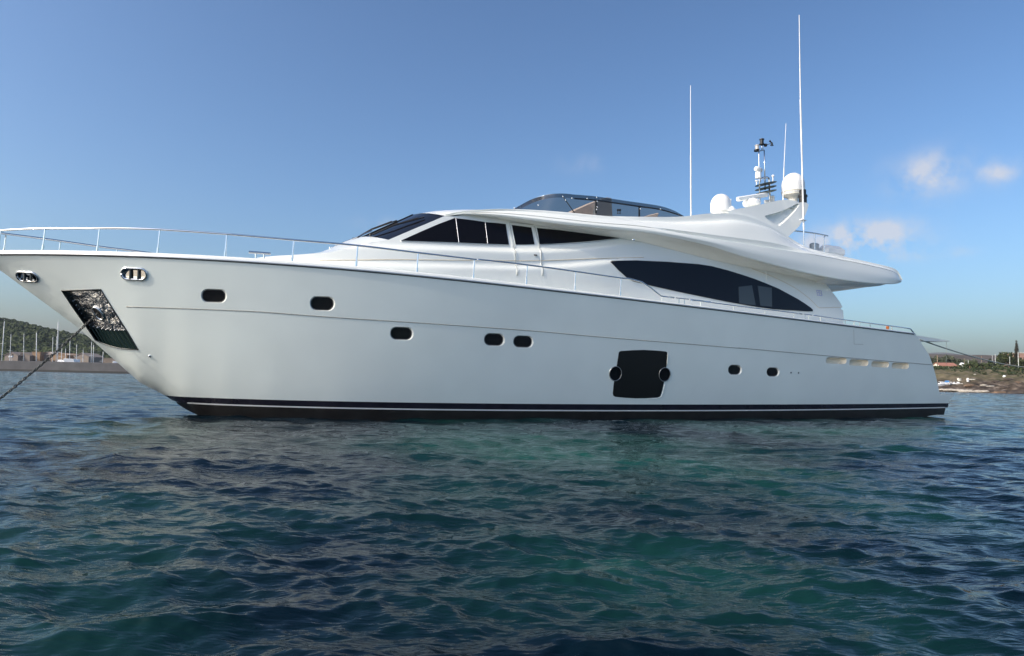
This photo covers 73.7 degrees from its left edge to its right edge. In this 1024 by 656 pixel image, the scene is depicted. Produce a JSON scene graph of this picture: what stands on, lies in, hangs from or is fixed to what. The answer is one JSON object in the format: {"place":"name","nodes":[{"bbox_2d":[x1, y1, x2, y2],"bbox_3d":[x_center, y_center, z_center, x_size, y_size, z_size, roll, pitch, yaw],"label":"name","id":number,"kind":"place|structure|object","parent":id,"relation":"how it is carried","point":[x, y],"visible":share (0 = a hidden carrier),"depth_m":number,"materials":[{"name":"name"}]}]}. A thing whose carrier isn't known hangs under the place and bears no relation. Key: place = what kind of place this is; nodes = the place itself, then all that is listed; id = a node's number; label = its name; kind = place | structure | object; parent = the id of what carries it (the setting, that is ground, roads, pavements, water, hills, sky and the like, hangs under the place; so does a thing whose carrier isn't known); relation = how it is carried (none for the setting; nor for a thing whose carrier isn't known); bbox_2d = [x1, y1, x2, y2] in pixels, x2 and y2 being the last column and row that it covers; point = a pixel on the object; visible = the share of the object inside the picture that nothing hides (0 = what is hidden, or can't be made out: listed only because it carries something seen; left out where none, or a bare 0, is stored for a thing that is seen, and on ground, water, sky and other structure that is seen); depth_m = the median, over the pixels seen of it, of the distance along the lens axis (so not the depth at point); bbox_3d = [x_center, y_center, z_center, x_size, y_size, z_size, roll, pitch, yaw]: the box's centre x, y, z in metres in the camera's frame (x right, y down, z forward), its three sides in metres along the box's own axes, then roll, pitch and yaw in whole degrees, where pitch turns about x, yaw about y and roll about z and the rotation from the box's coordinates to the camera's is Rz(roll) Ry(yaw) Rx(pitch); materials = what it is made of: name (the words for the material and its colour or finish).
{"place":"outdoors","nodes":[
{"label":"outdoors","id":0,"kind":"place"},
{"bbox_2d":[0,371,1023,655],"bbox_3d":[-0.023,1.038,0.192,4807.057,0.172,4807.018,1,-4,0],"label":"sea water","id":1,"kind":"structure","parent":0,"point":[138,519],"depth_m":4.53,"materials":[{"name":"blue liquid"}]},
{"bbox_2d":[1,319,5,359],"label":"sailboat","id":2,"kind":"object","parent":1,"relation":"on","point":[3,340],"visible":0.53,"depth_m":211.94,"materials":[{"name":"white"}]},
{"bbox_2d":[0,360,129,373],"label":"quay wall","id":3,"kind":"structure","parent":1,"relation":"in","point":[83,367],"depth_m":198.99,"materials":[{"name":"concrete"}]},
{"bbox_2d":[63,359,74,361],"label":"motorboat","id":4,"kind":"object","parent":1,"relation":"on","point":[68,360],"visible":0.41,"depth_m":210.84,"materials":[{"name":"white paint"}]},
{"bbox_2d":[0,15,953,420],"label":"motor yacht","id":5,"kind":"object","parent":1,"relation":"on","point":[582,307],"visible":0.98,"depth_m":17.25,"materials":[{"name":"paint"}]},
{"bbox_2d":[0,312,98,399],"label":"anchor chain","id":6,"kind":"object","parent":5,"relation":"attached to","point":[41,364],"visible":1,"depth_m":13.76,"materials":[{"name":"grey metal"}]},
{"bbox_2d":[401,218,458,242],"bbox_3d":[-2.058,-2.483,17.086,1.455,0.757,0.233,3,-5,-23],"label":"side window","id":7,"kind":"structure","parent":5,"relation":"in","point":[446,231],"depth_m":17.15,"materials":[{"name":"black glass"}]},
{"bbox_2d":[456,218,486,243],"bbox_3d":[-1.037,-2.466,17.517,0.794,0.664,0.231,3,-5,-23],"label":"side window","id":8,"kind":"structure","parent":5,"relation":"in","point":[469,231],"depth_m":17.50,"materials":[{"name":"black glass"}]},
{"bbox_2d":[486,222,508,244],"bbox_3d":[-0.389,-2.449,17.779,0.599,0.612,0.211,3,-5,-23],"label":"side window","id":9,"kind":"structure","parent":5,"relation":"in","point":[496,232],"depth_m":17.76,"materials":[{"name":"black glass"}]},
{"bbox_2d":[512,225,533,244],"bbox_3d":[0.292,-2.439,18.060,0.592,0.548,0.196,3,-5,-23],"label":"window","id":10,"kind":"structure","parent":5,"relation":"in","point":[523,235],"depth_m":18.04,"materials":[{"name":"black glass"}]},
{"bbox_2d":[537,228,615,243],"bbox_3d":[1.823,-2.401,18.647,2.441,0.469,0.168,3,-5,-21],"label":"side window","id":11,"kind":"structure","parent":5,"relation":"in","point":[546,236],"depth_m":18.49,"materials":[{"name":"black glass"}]},
{"bbox_2d":[613,350,666,397],"bbox_3d":[3.426,1.235,18.263,1.605,1.295,0.242,3,-5,-23],"label":"hull window","id":12,"kind":"structure","parent":5,"relation":"in","point":[640,369],"depth_m":18.23,"materials":[{"name":"black glass"}]},
{"bbox_2d":[611,260,812,310],"bbox_3d":[6.061,-1.253,20.097,7.446,1.159,0.156,3,-5,-23],"label":"salon window","id":13,"kind":"structure","parent":5,"relation":"in","point":[706,281],"depth_m":19.97,"materials":[{"name":"black glass"}]},
{"bbox_2d":[919,339,1023,366],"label":"mooring rope","id":14,"kind":"object","parent":5,"relation":"attached to","point":[966,354],"visible":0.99,"depth_m":29.53,"materials":[{"name":"black fabric"}]},
{"bbox_2d":[0,0,1023,354],"label":"sky","id":15,"kind":"structure","parent":0,"point":[337,121],"materials":[{"name":"blue"}]},
{"bbox_2d":[928,352,959,354],"bbox_3d":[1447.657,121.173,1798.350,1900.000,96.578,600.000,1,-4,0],"label":"distant hills","id":16,"kind":"structure","parent":0,"point":[944,353],"depth_m":1767.97,"materials":[{"name":"grey"}]},
{"bbox_2d":[929,354,997,363],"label":"upland","id":17,"kind":"structure","parent":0,"point":[967,358],"depth_m":425.88,"materials":[{"name":"green plant"}]},
{"bbox_2d":[934,365,1023,393],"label":"rocky shore","id":18,"kind":"structure","parent":0,"point":[977,381],"depth_m":199.27,"materials":[{"name":"brown stone"}]},
{"bbox_2d":[938,382,948,385],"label":"motorboat","id":19,"kind":"object","parent":18,"relation":"on","point":[941,383],"visible":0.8,"depth_m":199.80,"materials":[{"name":"white paint"}]},
{"bbox_2d":[940,356,947,362],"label":"olive tree","id":20,"kind":"object","parent":18,"relation":"on","point":[943,360],"visible":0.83,"depth_m":281.25,"materials":[{"name":"green plant"}]},
{"bbox_2d":[933,362,957,367],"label":"cottage","id":21,"kind":"structure","parent":18,"relation":"on","point":[945,364],"depth_m":269.22,"materials":[{"name":"orange"}]},
{"bbox_2d":[944,354,951,362],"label":"olive tree","id":22,"kind":"object","parent":18,"relation":"on","point":[948,359],"visible":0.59,"depth_m":287.02,"materials":[{"name":"green plant"}]},
{"bbox_2d":[951,357,958,364],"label":"olive tree","id":23,"kind":"object","parent":18,"relation":"on","point":[954,360],"visible":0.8,"depth_m":281.70,"materials":[{"name":"green plant"}]},
{"bbox_2d":[969,390,981,392],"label":"boulder","id":24,"kind":"object","parent":18,"relation":"on","point":[976,391],"visible":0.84,"depth_m":186.04,"materials":[{"name":"beige stone"}]},
{"bbox_2d":[933,365,1023,376],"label":"scrub","id":25,"kind":"object","parent":18,"relation":"on","point":[1008,370],"visible":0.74,"depth_m":216.94,"materials":[{"name":"green plant"}]},
{"bbox_2d":[973,362,985,367],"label":"tree","id":26,"kind":"object","parent":18,"relation":"on","point":[978,364],"visible":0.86,"depth_m":233.94,"materials":[{"name":"green plant"}]},
{"bbox_2d":[996,352,1015,365],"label":"broadleaf tree","id":27,"kind":"object","parent":18,"relation":"on","point":[1003,358],"visible":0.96,"depth_m":262.07,"materials":[{"name":"green plant"}]},
{"bbox_2d":[1003,353,1023,367],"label":"villa","id":28,"kind":"object","parent":18,"relation":"on","point":[1021,355],"visible":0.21,"depth_m":272.30,"materials":[{"name":"beige"}]},
{"bbox_2d":[1006,391,1021,393],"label":"boulder","id":29,"kind":"object","parent":18,"relation":"on","point":[1015,392],"visible":0.62,"depth_m":179.52,"materials":[{"name":"grey stone"}]},
{"bbox_2d":[1014,340,1019,363],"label":"conifer","id":30,"kind":"object","parent":18,"relation":"on","point":[1016,347],"visible":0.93,"depth_m":265.21,"materials":[{"name":"green plant"}]},
{"bbox_2d":[1015,358,1023,367],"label":"broadleaf tree","id":31,"kind":"object","parent":18,"relation":"on","point":[1021,361],"visible":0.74,"depth_m":249.53,"materials":[{"name":"green plant"}]},
{"bbox_3d":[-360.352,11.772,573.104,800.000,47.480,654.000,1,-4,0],"label":"hill","id":32,"kind":"structure","parent":0,"visible":0},
{"bbox_2d":[4,352,22,360],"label":"gabled house","id":33,"kind":"structure","parent":32,"relation":"on","point":[17,356],"depth_m":249.64,"materials":[{"name":"grey"}]},
{"bbox_2d":[20,352,33,360],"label":"gabled house","id":34,"kind":"structure","parent":32,"relation":"on","point":[28,356],"depth_m":251.64,"materials":[{"name":"grey"}]},
{"bbox_2d":[32,352,48,360],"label":"flat roofed house","id":35,"kind":"structure","parent":32,"relation":"on","point":[40,356],"depth_m":253.70,"materials":[{"name":"grey"}]},
{"bbox_2d":[43,352,62,361],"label":"terrace house","id":36,"kind":"structure","parent":32,"relation":"on","point":[46,355],"depth_m":255.61,"materials":[{"name":"grey"}]},
{"bbox_2d":[0,318,111,359],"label":"forest","id":37,"kind":"object","parent":32,"relation":"on","point":[19,334],"visible":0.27,"depth_m":418.92,"materials":[{"name":"green plant"}]},
{"bbox_2d":[51,353,75,361],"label":"gabled house","id":38,"kind":"structure","parent":32,"relation":"on","point":[59,357],"depth_m":254.66,"materials":[{"name":"grey"}]},
{"bbox_2d":[73,353,103,362],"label":"gabled house","id":39,"kind":"structure","parent":32,"relation":"on","point":[84,357],"depth_m":250.29,"materials":[{"name":"grey"}]},
{"bbox_2d":[103,358,114,362],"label":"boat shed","id":40,"kind":"object","parent":32,"relation":"on","point":[107,360],"visible":0.04,"depth_m":261.51,"materials":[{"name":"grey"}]}
]}

